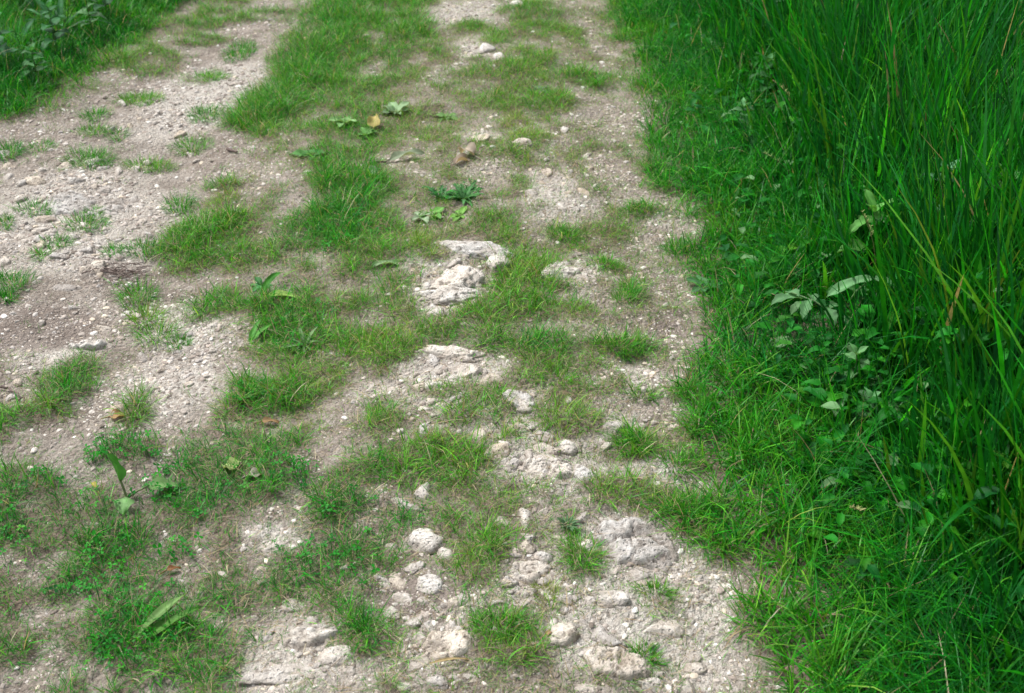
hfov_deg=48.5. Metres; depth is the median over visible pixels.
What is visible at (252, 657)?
stone
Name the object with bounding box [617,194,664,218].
grass tuft
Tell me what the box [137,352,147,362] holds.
stone
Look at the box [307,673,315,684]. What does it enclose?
stone
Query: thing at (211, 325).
stone
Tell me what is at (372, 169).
fallen leaf
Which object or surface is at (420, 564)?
pebble
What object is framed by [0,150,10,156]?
stone
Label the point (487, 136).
stone
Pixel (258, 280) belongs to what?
leafy weed
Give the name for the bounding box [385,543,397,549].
stone
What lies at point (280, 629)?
stone
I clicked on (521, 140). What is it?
stone
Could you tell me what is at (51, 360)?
stone
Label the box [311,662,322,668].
stone
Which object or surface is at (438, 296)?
stone
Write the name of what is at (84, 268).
stone
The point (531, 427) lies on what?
pebble
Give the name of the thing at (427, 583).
stone
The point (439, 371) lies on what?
pebble
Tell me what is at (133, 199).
stone
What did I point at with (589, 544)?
stone
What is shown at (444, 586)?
pebble
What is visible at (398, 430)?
pebble
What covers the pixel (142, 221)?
stone
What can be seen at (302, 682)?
stone
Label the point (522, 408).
stone
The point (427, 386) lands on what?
stone
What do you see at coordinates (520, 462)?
stone
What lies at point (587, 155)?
stone
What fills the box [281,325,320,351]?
leafy weed
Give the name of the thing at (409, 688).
stone
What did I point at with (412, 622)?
stone
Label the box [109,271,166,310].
grass tuft
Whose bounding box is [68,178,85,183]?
stone
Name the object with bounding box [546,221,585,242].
grass tuft
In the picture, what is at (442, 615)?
stone
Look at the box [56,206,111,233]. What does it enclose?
grass tuft
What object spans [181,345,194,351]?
stone
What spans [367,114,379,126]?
fallen leaf
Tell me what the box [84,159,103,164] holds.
stone
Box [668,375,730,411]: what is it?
grass tuft
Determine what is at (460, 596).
stone
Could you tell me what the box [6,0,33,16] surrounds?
leafy weed
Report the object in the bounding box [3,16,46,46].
leafy weed
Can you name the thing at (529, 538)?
stone
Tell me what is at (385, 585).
stone
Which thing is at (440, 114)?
leafy weed
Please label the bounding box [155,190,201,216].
grass tuft
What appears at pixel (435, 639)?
stone
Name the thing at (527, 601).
stone
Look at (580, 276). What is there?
stone
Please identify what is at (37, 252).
grass tuft
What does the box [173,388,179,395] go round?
stone
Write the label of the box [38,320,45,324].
stone
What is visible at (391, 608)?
stone
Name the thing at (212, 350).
pebble
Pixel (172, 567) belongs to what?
fallen leaf
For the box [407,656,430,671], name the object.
stone
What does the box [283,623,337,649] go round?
stone
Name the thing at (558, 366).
grass tuft
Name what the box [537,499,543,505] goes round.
stone
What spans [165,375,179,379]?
stone
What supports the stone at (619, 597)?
on the path
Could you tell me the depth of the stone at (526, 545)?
2.36 m
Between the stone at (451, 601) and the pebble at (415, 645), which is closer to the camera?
the pebble at (415, 645)
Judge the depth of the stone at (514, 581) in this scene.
2.28 m
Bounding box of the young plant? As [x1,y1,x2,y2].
[107,453,177,514]
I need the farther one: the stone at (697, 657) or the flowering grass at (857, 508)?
the flowering grass at (857, 508)
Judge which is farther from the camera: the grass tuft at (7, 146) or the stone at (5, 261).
the grass tuft at (7, 146)
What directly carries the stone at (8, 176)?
on the path
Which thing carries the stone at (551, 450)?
on the path
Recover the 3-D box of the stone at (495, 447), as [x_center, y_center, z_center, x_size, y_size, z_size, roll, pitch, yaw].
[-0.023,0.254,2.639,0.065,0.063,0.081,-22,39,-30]
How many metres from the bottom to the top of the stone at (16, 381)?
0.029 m
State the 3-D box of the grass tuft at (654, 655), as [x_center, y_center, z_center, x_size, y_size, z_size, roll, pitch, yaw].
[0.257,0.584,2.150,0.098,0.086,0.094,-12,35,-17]
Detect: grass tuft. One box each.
[0,136,26,163]
[0,211,19,231]
[0,263,40,297]
[0,281,25,305]
[3,194,57,216]
[22,137,59,153]
[25,244,57,262]
[35,228,78,253]
[55,142,127,170]
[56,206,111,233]
[70,117,115,136]
[74,103,114,121]
[78,204,105,218]
[96,241,127,258]
[103,124,135,145]
[109,88,168,107]
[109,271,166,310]
[113,291,178,332]
[115,152,180,175]
[119,234,171,260]
[127,313,189,350]
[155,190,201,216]
[164,131,214,156]
[165,330,194,352]
[183,100,226,123]
[190,66,231,81]
[217,34,259,64]
[460,595,537,646]
[526,576,561,602]
[531,355,585,389]
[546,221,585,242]
[548,526,614,579]
[580,249,626,273]
[583,326,659,361]
[603,423,659,463]
[606,280,648,302]
[614,381,666,406]
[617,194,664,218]
[625,633,670,670]
[630,575,682,599]
[644,481,734,516]
[646,439,714,480]
[651,230,697,260]
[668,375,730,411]
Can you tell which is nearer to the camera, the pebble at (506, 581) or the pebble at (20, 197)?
the pebble at (506, 581)
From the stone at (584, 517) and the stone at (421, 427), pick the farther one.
the stone at (421, 427)
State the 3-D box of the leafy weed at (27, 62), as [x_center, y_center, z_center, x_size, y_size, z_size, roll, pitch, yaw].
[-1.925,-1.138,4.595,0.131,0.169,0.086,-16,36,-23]
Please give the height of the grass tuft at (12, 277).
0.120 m
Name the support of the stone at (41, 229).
on the path
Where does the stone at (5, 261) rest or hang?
on the path
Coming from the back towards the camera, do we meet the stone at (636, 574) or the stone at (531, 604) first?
the stone at (636, 574)
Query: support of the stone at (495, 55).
on the path
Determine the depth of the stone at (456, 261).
3.36 m
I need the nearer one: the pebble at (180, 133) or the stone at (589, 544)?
the stone at (589, 544)
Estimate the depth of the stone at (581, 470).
2.55 m
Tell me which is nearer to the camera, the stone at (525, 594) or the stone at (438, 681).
the stone at (438, 681)
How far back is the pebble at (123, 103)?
4.51 m
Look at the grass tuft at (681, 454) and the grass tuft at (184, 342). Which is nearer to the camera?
the grass tuft at (681, 454)
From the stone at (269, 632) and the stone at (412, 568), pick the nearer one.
the stone at (269, 632)
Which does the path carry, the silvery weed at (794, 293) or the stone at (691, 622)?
the stone at (691, 622)
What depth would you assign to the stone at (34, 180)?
3.88 m
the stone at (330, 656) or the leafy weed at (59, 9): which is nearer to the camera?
the stone at (330, 656)
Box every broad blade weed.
[136,593,200,640]
[248,318,271,341]
[260,272,300,298]
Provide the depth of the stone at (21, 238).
3.56 m
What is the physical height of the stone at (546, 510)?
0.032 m
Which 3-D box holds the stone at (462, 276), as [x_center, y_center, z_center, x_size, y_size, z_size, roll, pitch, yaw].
[-0.169,-0.174,3.307,0.184,0.115,0.167,0,33,0]
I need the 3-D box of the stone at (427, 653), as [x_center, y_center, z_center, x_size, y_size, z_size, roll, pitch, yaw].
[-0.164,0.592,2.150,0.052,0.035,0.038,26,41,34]
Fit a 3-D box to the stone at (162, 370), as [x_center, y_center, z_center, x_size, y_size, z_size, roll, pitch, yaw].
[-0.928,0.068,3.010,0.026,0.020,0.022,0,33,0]
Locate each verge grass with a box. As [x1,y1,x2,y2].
[0,0,196,119]
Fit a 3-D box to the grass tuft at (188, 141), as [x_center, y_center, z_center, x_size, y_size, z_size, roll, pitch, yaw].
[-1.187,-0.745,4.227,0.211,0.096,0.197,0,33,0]
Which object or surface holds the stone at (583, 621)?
on the path
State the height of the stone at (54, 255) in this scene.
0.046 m
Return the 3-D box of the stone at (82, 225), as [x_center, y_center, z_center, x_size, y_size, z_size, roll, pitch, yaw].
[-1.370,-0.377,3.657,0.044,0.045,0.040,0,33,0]
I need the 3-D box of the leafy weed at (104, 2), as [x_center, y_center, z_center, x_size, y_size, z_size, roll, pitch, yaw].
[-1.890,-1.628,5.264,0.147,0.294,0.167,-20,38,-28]
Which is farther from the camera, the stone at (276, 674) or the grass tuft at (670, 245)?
the grass tuft at (670, 245)
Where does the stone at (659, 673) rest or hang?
on the path
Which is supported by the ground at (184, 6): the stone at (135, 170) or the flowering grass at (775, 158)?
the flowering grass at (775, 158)
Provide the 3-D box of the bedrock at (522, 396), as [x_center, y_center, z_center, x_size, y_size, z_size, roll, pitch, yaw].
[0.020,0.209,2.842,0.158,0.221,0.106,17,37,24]
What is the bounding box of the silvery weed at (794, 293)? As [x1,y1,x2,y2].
[770,275,894,347]
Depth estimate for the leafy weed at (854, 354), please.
2.69 m
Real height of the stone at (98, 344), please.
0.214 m
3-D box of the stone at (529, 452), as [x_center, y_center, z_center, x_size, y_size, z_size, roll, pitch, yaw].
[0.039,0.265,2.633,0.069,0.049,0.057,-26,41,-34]
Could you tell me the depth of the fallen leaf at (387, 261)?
3.37 m
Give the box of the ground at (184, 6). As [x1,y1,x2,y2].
[0,0,996,692]
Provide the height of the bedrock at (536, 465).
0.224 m
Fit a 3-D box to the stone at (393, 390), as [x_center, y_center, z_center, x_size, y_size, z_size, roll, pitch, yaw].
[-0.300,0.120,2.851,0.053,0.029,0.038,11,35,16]
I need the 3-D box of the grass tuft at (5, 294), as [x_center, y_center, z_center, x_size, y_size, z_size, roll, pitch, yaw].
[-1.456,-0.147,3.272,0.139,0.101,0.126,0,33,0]
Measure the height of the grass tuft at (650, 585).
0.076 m
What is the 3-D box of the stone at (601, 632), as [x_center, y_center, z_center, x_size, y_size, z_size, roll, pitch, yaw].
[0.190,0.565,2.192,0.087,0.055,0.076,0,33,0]
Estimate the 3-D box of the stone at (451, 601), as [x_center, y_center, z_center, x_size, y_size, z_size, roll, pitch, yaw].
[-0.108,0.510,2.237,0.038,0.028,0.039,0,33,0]
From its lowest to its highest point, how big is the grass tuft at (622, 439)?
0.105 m
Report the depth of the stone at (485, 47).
4.99 m
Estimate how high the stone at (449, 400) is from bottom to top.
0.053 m
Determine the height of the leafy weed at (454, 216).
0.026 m
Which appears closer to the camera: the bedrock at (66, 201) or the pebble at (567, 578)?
the pebble at (567, 578)
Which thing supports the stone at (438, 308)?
on the path
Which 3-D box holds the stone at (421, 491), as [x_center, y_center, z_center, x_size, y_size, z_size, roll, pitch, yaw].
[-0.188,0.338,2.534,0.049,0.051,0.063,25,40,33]
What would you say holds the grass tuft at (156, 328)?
on the path
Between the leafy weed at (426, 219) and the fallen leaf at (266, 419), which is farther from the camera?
the leafy weed at (426, 219)
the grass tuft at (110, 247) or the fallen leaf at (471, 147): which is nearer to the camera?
the grass tuft at (110, 247)
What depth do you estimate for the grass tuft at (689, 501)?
2.49 m
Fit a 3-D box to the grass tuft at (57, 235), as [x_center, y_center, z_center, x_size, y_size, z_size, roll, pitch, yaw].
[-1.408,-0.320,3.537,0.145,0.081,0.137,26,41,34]
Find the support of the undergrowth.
on the ground at (184, 6)
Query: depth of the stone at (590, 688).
2.08 m
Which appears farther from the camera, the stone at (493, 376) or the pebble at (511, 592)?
the stone at (493, 376)
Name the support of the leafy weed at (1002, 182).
on the ground at (184, 6)
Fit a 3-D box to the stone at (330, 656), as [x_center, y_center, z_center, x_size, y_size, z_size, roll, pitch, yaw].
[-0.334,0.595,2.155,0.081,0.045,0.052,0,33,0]
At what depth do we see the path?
2.91 m
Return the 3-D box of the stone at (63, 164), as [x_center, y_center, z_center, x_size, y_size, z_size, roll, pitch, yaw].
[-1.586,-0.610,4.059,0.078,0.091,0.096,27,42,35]
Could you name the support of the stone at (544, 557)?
on the path
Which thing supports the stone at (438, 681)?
on the path
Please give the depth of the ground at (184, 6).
2.61 m
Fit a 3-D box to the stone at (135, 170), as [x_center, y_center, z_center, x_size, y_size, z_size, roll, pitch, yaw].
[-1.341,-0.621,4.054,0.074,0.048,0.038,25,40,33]
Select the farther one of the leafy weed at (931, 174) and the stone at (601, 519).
the leafy weed at (931, 174)
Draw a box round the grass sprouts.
[0,0,782,692]
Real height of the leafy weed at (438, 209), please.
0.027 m
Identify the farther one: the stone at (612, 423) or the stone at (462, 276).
the stone at (462, 276)
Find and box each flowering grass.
[762,151,788,172]
[772,80,794,105]
[850,504,865,523]
[861,210,876,275]
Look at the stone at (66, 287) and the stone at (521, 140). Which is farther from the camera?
the stone at (521, 140)
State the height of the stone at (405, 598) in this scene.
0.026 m
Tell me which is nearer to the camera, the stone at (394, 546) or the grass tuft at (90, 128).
the stone at (394, 546)
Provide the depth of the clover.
2.48 m
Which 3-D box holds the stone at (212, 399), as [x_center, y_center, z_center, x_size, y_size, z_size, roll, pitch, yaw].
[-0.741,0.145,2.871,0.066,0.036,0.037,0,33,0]
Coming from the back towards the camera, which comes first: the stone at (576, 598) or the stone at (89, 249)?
the stone at (89, 249)
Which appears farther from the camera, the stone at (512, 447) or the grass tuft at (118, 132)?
the grass tuft at (118, 132)
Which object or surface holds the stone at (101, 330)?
on the path
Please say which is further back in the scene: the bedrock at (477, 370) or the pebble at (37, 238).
the pebble at (37, 238)
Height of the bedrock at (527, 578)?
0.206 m
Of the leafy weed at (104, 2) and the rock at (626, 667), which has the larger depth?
the leafy weed at (104, 2)
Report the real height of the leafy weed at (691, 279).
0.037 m
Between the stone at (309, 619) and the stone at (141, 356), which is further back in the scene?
the stone at (141, 356)
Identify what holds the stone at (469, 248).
on the path
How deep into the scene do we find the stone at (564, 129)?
4.26 m
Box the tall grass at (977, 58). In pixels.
[691,0,1023,692]
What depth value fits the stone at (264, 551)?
2.42 m
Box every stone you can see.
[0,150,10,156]
[0,257,10,266]
[1,162,14,169]
[3,173,13,179]
[5,393,16,400]
[13,234,28,242]
[13,378,22,386]
[19,246,31,253]
[24,176,46,185]
[33,227,49,231]
[34,215,56,222]
[34,239,45,248]
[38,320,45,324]
[45,357,63,364]
[49,252,66,259]
[52,284,81,290]
[58,161,71,168]
[66,339,106,350]
[67,233,80,239]
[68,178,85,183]
[68,305,80,309]
[78,246,94,253]
[79,222,87,228]
[79,266,90,272]
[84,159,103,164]
[91,259,105,273]
[95,325,112,334]
[96,166,109,170]
[96,272,104,276]
[97,188,110,193]
[108,404,123,420]
[113,253,123,260]
[115,165,122,175]
[126,195,138,204]
[130,166,140,173]
[137,218,147,223]
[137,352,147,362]
[144,232,153,238]
[157,368,165,372]
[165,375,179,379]
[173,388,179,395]
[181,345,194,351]
[206,397,221,403]
[207,322,218,328]
[217,571,227,577]
[238,662,313,684]
[246,655,254,660]
[252,615,258,620]
[256,541,285,557]
[262,635,273,641]
[266,598,303,612]
[266,628,274,634]
[274,624,285,634]
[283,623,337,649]
[296,680,305,685]
[303,616,318,626]
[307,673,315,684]
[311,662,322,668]
[316,645,352,666]
[342,666,356,675]
[372,572,389,582]
[378,582,391,589]
[383,388,400,393]
[383,606,399,618]
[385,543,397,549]
[389,572,406,590]
[391,497,421,511]
[391,612,401,619]
[392,592,412,605]
[397,682,416,692]
[403,563,418,574]
[405,614,423,628]
[406,285,481,306]
[406,672,416,678]
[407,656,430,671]
[408,528,444,554]
[410,268,420,275]
[411,631,426,643]
[413,383,424,391]
[413,482,430,499]
[415,345,489,363]
[415,574,442,594]
[416,596,430,604]
[419,423,435,437]
[420,650,431,656]
[421,629,472,660]
[422,282,430,289]
[423,620,434,632]
[425,306,445,316]
[425,381,443,389]
[425,673,448,689]
[426,303,436,311]
[426,354,439,368]
[426,398,438,404]
[429,264,484,288]
[431,424,448,430]
[435,240,517,260]
[436,407,446,415]
[436,547,452,559]
[438,612,446,617]
[443,374,461,383]
[444,396,455,407]
[446,258,461,268]
[446,621,462,630]
[446,673,475,682]
[447,597,459,611]
[452,593,469,607]
[470,134,489,141]
[472,428,488,440]
[477,43,495,53]
[480,374,502,384]
[486,254,511,275]
[487,442,510,458]
[490,598,507,605]
[493,52,504,59]
[495,516,514,526]
[499,441,517,449]
[500,576,518,587]
[504,457,518,472]
[506,460,523,466]
[507,575,525,586]
[511,0,522,5]
[511,138,531,149]
[512,422,525,429]
[514,417,527,421]
[516,398,532,413]
[516,598,530,609]
[517,508,532,529]
[517,560,552,573]
[517,590,529,597]
[519,539,535,553]
[521,533,535,541]
[524,448,534,459]
[525,188,537,196]
[526,601,537,608]
[533,443,560,455]
[534,452,561,463]
[534,551,552,563]
[535,430,555,442]
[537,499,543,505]
[538,506,552,514]
[541,168,552,176]
[542,467,549,477]
[548,621,579,648]
[550,480,570,485]
[552,260,571,264]
[555,488,565,496]
[556,202,570,209]
[556,592,572,605]
[557,439,577,455]
[560,126,568,133]
[564,584,575,589]
[571,274,589,281]
[572,440,581,452]
[572,595,581,602]
[573,464,595,480]
[574,683,619,692]
[575,511,589,524]
[578,188,590,195]
[579,539,601,554]
[579,618,587,623]
[580,660,585,668]
[583,152,591,158]
[584,596,595,604]
[593,623,628,647]
[595,590,628,608]
[599,517,615,521]
[600,442,611,451]
[603,420,627,433]
[628,568,650,581]
[635,687,645,692]
[642,619,683,638]
[642,677,662,691]
[652,458,661,462]
[655,671,664,678]
[675,639,684,644]
[681,679,695,692]
[682,651,702,663]
[683,662,707,674]
[686,619,694,624]
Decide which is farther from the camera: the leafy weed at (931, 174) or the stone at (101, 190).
the stone at (101, 190)
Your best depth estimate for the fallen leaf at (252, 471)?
2.59 m
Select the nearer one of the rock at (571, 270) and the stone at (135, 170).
the rock at (571, 270)
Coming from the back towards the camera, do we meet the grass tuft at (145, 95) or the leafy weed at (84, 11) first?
the leafy weed at (84, 11)
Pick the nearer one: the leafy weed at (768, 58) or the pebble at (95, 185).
the pebble at (95, 185)
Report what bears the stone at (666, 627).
on the path
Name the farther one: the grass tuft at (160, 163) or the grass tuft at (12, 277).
the grass tuft at (160, 163)
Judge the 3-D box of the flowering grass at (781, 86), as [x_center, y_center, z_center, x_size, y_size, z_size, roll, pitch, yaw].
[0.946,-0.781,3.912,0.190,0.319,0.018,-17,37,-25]
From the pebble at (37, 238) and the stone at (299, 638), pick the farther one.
the pebble at (37, 238)
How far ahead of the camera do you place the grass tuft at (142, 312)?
3.22 m
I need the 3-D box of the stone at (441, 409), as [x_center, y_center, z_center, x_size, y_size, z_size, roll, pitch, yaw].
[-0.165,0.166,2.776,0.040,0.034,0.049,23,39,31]
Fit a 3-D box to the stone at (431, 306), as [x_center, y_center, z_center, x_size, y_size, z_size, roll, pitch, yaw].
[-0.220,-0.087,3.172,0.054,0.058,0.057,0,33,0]
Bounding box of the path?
[0,0,782,692]
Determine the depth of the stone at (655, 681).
2.10 m
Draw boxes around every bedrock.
[43,190,131,216]
[442,363,487,378]
[502,389,534,407]
[509,561,555,585]
[517,457,574,480]
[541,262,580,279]
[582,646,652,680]
[595,516,678,572]
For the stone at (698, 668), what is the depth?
2.13 m
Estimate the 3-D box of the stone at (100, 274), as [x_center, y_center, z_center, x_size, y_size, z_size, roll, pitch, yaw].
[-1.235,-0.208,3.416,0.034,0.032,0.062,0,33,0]
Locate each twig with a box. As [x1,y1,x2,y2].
[0,385,24,402]
[226,147,237,152]
[500,515,541,518]
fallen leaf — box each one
[101,409,123,418]
[160,565,180,573]
[222,457,243,472]
[242,467,262,477]
[254,417,278,423]
[362,165,383,173]
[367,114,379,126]
[371,259,399,266]
[389,148,424,160]
[430,657,468,663]
[447,153,468,166]
[458,142,480,158]
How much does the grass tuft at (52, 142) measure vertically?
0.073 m
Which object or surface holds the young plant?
on the path
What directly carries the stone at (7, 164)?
on the path
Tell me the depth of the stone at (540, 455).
2.61 m
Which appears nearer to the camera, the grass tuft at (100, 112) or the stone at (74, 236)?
the stone at (74, 236)
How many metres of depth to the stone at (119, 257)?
3.48 m
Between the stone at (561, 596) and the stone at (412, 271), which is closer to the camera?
the stone at (561, 596)
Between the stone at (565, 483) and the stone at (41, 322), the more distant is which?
the stone at (41, 322)
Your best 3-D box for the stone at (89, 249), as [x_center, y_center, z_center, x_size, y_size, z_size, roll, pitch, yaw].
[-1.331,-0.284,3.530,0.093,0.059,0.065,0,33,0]
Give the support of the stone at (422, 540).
on the path
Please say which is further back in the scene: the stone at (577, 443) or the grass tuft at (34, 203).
the grass tuft at (34, 203)
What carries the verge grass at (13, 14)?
on the ground at (184, 6)
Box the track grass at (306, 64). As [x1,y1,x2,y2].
[0,0,800,692]
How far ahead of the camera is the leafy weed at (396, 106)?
4.42 m
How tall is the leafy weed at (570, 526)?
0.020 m
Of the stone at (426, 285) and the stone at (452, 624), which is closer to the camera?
the stone at (452, 624)
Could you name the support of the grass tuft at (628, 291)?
on the path
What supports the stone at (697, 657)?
on the path
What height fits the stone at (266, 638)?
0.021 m
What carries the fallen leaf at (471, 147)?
on the path
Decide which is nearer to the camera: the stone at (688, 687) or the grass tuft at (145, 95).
the stone at (688, 687)
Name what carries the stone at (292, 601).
on the path
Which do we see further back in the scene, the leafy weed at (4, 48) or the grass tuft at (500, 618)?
the leafy weed at (4, 48)
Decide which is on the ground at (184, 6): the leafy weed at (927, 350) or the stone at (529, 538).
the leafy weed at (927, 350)
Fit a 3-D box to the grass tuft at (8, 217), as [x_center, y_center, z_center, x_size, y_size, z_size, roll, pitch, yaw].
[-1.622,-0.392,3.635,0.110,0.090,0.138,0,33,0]
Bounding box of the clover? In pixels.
[0,178,480,674]
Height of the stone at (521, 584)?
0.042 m
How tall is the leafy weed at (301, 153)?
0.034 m
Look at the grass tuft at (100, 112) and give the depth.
4.42 m
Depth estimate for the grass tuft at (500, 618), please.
2.18 m
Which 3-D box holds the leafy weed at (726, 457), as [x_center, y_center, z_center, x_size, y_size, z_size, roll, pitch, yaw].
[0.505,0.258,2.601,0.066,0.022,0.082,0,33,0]
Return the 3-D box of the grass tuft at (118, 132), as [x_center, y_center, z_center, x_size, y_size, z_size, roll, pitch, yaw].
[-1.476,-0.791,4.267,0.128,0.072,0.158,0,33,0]
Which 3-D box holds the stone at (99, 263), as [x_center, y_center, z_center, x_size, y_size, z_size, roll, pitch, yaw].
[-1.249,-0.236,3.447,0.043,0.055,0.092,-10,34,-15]
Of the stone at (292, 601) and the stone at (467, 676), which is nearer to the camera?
the stone at (467, 676)
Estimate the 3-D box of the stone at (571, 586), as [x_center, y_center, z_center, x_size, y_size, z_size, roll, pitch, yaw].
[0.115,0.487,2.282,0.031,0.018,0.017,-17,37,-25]
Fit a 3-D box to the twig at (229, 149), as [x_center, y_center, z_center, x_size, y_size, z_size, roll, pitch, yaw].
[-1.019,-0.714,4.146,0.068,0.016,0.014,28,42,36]
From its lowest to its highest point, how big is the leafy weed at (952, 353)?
0.235 m
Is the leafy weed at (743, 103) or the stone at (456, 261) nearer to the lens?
the stone at (456, 261)
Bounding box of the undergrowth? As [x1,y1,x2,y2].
[669,0,1023,607]
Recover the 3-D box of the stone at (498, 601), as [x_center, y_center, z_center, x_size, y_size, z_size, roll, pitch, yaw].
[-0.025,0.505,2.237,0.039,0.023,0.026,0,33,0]
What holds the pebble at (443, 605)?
on the path
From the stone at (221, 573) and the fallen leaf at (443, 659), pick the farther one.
the stone at (221, 573)
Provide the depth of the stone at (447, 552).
2.36 m
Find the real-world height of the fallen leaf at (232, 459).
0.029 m
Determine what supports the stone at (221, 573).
on the path
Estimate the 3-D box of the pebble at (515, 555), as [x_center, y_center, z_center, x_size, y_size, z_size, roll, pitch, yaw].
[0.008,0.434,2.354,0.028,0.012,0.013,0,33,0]
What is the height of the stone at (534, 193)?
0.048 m
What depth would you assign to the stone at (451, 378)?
2.88 m
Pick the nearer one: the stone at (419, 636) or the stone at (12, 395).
the stone at (419, 636)
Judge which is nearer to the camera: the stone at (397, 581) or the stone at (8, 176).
the stone at (397, 581)
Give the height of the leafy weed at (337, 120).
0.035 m
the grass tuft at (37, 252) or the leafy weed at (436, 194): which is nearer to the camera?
the grass tuft at (37, 252)
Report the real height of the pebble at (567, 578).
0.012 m
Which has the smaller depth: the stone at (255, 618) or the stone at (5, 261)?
the stone at (255, 618)
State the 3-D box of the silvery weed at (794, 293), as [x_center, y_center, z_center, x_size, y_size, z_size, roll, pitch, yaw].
[0.811,-0.088,2.915,0.314,0.217,0.198,0,33,0]
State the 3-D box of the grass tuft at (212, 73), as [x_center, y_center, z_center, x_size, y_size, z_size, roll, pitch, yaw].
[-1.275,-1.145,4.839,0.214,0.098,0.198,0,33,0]
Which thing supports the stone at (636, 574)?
on the path
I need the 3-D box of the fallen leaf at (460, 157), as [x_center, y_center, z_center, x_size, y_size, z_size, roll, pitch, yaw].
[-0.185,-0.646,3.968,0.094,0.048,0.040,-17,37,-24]
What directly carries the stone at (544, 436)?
on the path
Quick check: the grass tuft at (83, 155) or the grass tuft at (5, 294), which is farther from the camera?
the grass tuft at (83, 155)
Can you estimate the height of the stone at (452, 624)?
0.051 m
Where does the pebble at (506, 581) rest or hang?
on the path
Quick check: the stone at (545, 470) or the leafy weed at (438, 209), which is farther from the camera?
the leafy weed at (438, 209)
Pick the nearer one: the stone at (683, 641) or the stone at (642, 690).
the stone at (642, 690)
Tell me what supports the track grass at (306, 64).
on the path
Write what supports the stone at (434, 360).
on the path
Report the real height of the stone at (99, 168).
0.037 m
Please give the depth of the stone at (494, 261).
3.35 m
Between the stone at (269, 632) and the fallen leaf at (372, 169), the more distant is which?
the fallen leaf at (372, 169)
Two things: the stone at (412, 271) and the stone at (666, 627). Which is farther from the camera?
the stone at (412, 271)
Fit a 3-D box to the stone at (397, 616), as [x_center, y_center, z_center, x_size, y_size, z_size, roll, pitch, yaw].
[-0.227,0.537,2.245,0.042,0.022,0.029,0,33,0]
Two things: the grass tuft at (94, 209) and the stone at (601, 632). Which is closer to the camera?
the stone at (601, 632)
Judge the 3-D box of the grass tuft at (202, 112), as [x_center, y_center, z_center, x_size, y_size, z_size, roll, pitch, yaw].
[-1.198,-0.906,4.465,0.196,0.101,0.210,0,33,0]
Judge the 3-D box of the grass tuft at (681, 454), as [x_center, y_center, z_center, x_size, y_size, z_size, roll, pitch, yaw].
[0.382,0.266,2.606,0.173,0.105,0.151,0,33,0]
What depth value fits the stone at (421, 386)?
2.85 m
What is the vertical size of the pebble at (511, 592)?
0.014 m
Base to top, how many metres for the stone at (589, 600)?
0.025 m
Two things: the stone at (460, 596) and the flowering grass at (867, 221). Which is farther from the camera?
the flowering grass at (867, 221)
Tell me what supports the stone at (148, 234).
on the path
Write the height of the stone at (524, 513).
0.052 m
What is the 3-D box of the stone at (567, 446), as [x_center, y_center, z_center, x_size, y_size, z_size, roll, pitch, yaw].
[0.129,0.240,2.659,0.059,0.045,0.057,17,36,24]
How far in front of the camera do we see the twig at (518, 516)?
2.44 m
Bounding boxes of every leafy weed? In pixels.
[0,11,24,70]
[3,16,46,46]
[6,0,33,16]
[19,42,51,83]
[20,0,111,36]
[35,0,70,53]
[72,0,107,35]
[93,0,112,19]
[250,277,272,291]
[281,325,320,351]
[289,148,328,159]
[328,116,356,127]
[358,127,376,136]
[380,101,410,114]
[411,211,430,222]
[418,207,446,221]
[425,185,455,202]
[434,112,456,121]
[439,180,485,207]
[449,206,466,220]
[526,85,548,93]
[557,516,581,530]
[686,275,722,296]
[718,447,747,468]
[728,97,757,134]
[749,51,779,94]
[831,342,883,393]
[837,189,893,276]
[851,387,880,431]
[902,314,953,368]
[908,157,959,217]
[924,333,989,380]
[988,164,1022,214]
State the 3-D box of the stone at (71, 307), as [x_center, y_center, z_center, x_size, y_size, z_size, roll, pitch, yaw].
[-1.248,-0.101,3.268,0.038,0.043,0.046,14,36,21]
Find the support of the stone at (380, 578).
on the path
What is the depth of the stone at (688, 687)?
2.09 m
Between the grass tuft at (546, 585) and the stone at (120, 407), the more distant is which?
the stone at (120, 407)
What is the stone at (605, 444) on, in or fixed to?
on the path
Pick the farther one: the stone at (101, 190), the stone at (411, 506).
the stone at (101, 190)
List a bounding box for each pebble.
[14,194,27,202]
[16,179,26,186]
[33,234,44,242]
[91,183,97,188]
[117,100,126,106]
[143,160,151,165]
[174,130,186,138]
[208,348,215,352]
[396,428,403,434]
[411,644,419,648]
[415,561,424,569]
[436,369,442,374]
[440,603,447,608]
[441,584,448,590]
[501,578,511,583]
[507,589,514,594]
[509,553,521,557]
[526,425,535,431]
[560,575,569,580]
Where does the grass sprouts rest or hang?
on the ground at (184, 6)
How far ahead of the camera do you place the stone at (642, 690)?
2.09 m
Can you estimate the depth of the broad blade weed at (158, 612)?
2.23 m
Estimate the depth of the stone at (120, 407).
2.85 m
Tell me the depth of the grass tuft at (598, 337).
3.00 m
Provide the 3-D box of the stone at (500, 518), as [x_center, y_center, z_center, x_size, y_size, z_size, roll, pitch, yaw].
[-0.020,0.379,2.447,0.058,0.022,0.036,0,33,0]
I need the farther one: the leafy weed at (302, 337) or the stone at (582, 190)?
the stone at (582, 190)
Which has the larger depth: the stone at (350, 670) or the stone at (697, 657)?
the stone at (697, 657)
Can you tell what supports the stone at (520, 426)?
on the path
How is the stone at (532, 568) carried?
on the path

